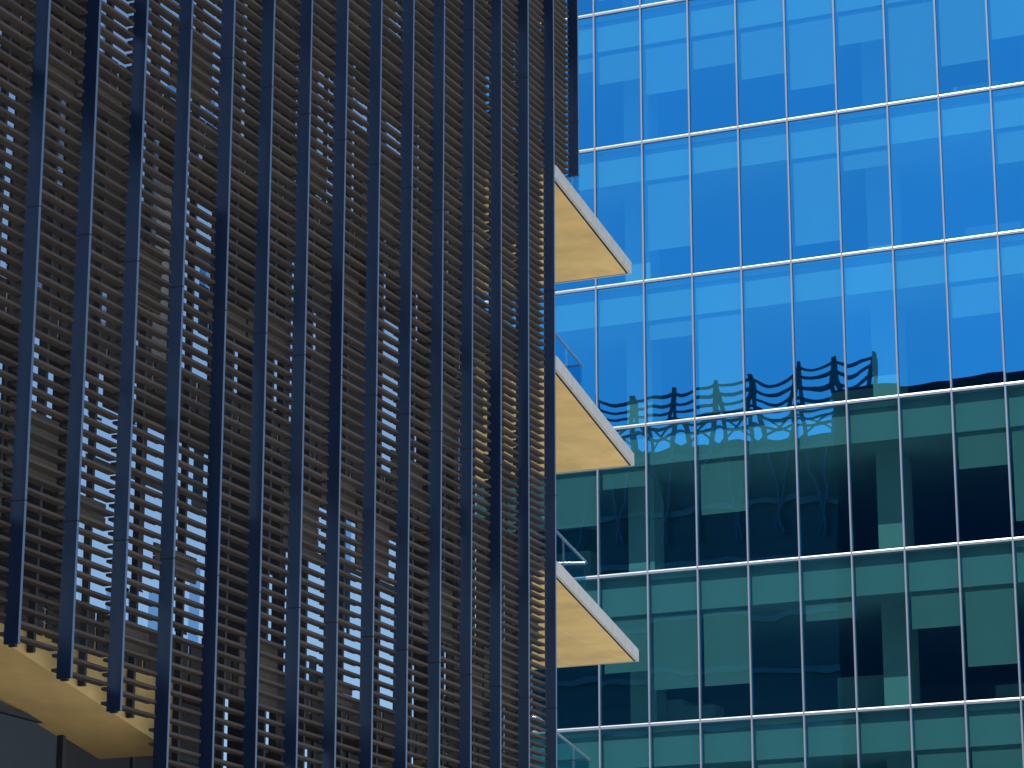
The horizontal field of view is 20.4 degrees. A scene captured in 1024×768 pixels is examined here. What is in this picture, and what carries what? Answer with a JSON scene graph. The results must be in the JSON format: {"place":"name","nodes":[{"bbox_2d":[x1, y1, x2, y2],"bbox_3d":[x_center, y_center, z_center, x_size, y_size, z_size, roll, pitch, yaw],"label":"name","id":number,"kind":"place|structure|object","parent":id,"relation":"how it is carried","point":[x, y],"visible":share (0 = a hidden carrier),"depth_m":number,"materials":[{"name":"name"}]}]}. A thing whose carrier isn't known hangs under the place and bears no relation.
{"place":"outdoors","nodes":[
{"label":"outdoors","id":0,"kind":"place"},
{"bbox_2d":[151,181,171,365],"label":"white apartment panels","id":1,"kind":"object","parent":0,"point":[164,290],"visible":0.14,"depth_m":35.05,"materials":[{"name":"grey"}]},
{"bbox_2d":[0,10,429,762],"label":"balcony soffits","id":2,"kind":"object","parent":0,"point":[234,454],"visible":0.2,"depth_m":35.26,"materials":[{"name":"brown wood"}]},
{"bbox_2d":[0,0,459,709],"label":"window","id":3,"kind":"structure","parent":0,"point":[202,560],"depth_m":35.48,"materials":[{"name":"blue glass"}]},
{"bbox_2d":[0,0,461,767],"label":"apartment frames","id":4,"kind":"structure","parent":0,"point":[60,756],"depth_m":34.09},
{"bbox_2d":[0,3,504,767],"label":"screen glazing strips","id":5,"kind":"object","parent":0,"point":[2,263],"visible":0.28,"depth_m":32.74,"materials":[{"name":"blue glass"}]},
{"bbox_2d":[475,0,1023,767],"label":"tower glass panes","id":6,"kind":"object","parent":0,"point":[989,628],"visible":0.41,"depth_m":70.14,"materials":[{"name":"blue glass"}]},
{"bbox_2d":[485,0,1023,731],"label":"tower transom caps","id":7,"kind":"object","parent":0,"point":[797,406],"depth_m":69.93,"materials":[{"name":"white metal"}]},
{"bbox_2d":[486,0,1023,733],"bbox_3d":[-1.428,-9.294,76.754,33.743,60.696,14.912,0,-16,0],"label":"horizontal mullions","id":8,"kind":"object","parent":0,"point":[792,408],"depth_m":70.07,"materials":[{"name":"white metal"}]},
{"bbox_2d":[593,0,1023,767],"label":"vertical mullions","id":9,"kind":"object","parent":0,"point":[795,386],"visible":0.15,"depth_m":70.09,"materials":[{"name":"grey metal"}]},
{"label":"ground","id":10,"kind":"structure","parent":0,"visible":0},
{"bbox_2d":[0,701,56,767],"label":"wall","id":11,"kind":"structure","parent":10,"relation":"on","point":[26,744],"depth_m":31.19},
{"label":"podium roof","id":12,"kind":"object","parent":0,"visible":0},
{"bbox_2d":[0,0,460,767],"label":"window","id":13,"kind":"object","parent":12,"relation":"on","point":[76,756],"visible":0.16,"depth_m":35.47,"materials":[{"name":"blue glass"}]},
{"bbox_2d":[0,16,638,765],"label":"balcony slabs","id":14,"kind":"structure","parent":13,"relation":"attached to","point":[562,574],"depth_m":45.76,"materials":[{"name":"grey concrete"}]},
{"bbox_2d":[0,623,173,758],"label":"soffit","id":15,"kind":"structure","parent":14,"relation":"on","point":[71,710],"depth_m":30.92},
{"bbox_2d":[0,0,533,767],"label":"slab edge boards","id":16,"kind":"object","parent":14,"relation":"attached to","point":[152,652],"visible":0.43,"depth_m":33.59,"materials":[{"name":"brown wood"}]},
{"bbox_2d":[0,1,540,767],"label":"screen glazing backing","id":17,"kind":"object","parent":14,"relation":"attached to","point":[190,499],"visible":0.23,"depth_m":34.36,"materials":[{"name":"blue glass"}]},
{"bbox_2d":[6,0,515,754],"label":"closed shutters","id":18,"kind":"object","parent":17,"relation":"attached to","point":[110,298],"visible":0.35,"depth_m":32.06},
{"bbox_2d":[3,0,578,767],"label":"vertical fins","id":19,"kind":"object","parent":14,"relation":"attached to","point":[123,426],"visible":1,"depth_m":35.87,"materials":[{"name":"metal"}]},
{"bbox_2d":[0,0,537,721],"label":"wide louvre boards","id":20,"kind":"object","parent":19,"relation":"attached to","point":[192,568],"visible":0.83,"depth_m":34.58,"materials":[{"name":"brown wood"}]},
{"bbox_2d":[0,0,542,767],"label":"louvre battens","id":21,"kind":"object","parent":19,"relation":"attached to","point":[182,538],"visible":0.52,"depth_m":33.82,"materials":[{"name":"brown wood"}]},
{"bbox_2d":[0,0,569,767],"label":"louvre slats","id":22,"kind":"object","parent":19,"relation":"attached to","point":[482,74],"visible":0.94,"depth_m":35.42,"materials":[{"name":"brown wood"}]},
{"bbox_2d":[11,4,578,708],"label":"louvre fin joints","id":23,"kind":"object","parent":19,"relation":"attached to","point":[331,376],"visible":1,"depth_m":36.18,"materials":[{"name":"black metal"}]},
{"bbox_2d":[18,0,578,767],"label":"louvre fin fronts","id":24,"kind":"object","parent":19,"relation":"attached to","point":[304,380],"visible":1,"depth_m":35.14,"materials":[{"name":"metal"}]},
{"bbox_2d":[382,2,632,765],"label":"balcony soffits","id":25,"kind":"object","parent":14,"relation":"attached to","point":[582,251],"visible":0.22,"depth_m":47.31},
{"bbox_2d":[477,252,622,662],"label":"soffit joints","id":26,"kind":"object","parent":14,"relation":"on","point":[594,462],"visible":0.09,"depth_m":47.98,"materials":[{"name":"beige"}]},
{"bbox_2d":[513,126,589,763],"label":"balustrade rails","id":27,"kind":"object","parent":14,"relation":"on","point":[568,544],"visible":0.31,"depth_m":46.87,"materials":[{"name":"grey metal"}]},
{"bbox_2d":[484,181,634,669],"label":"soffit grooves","id":28,"kind":"object","parent":14,"relation":"on","point":[587,412],"visible":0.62,"depth_m":46.49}
]}

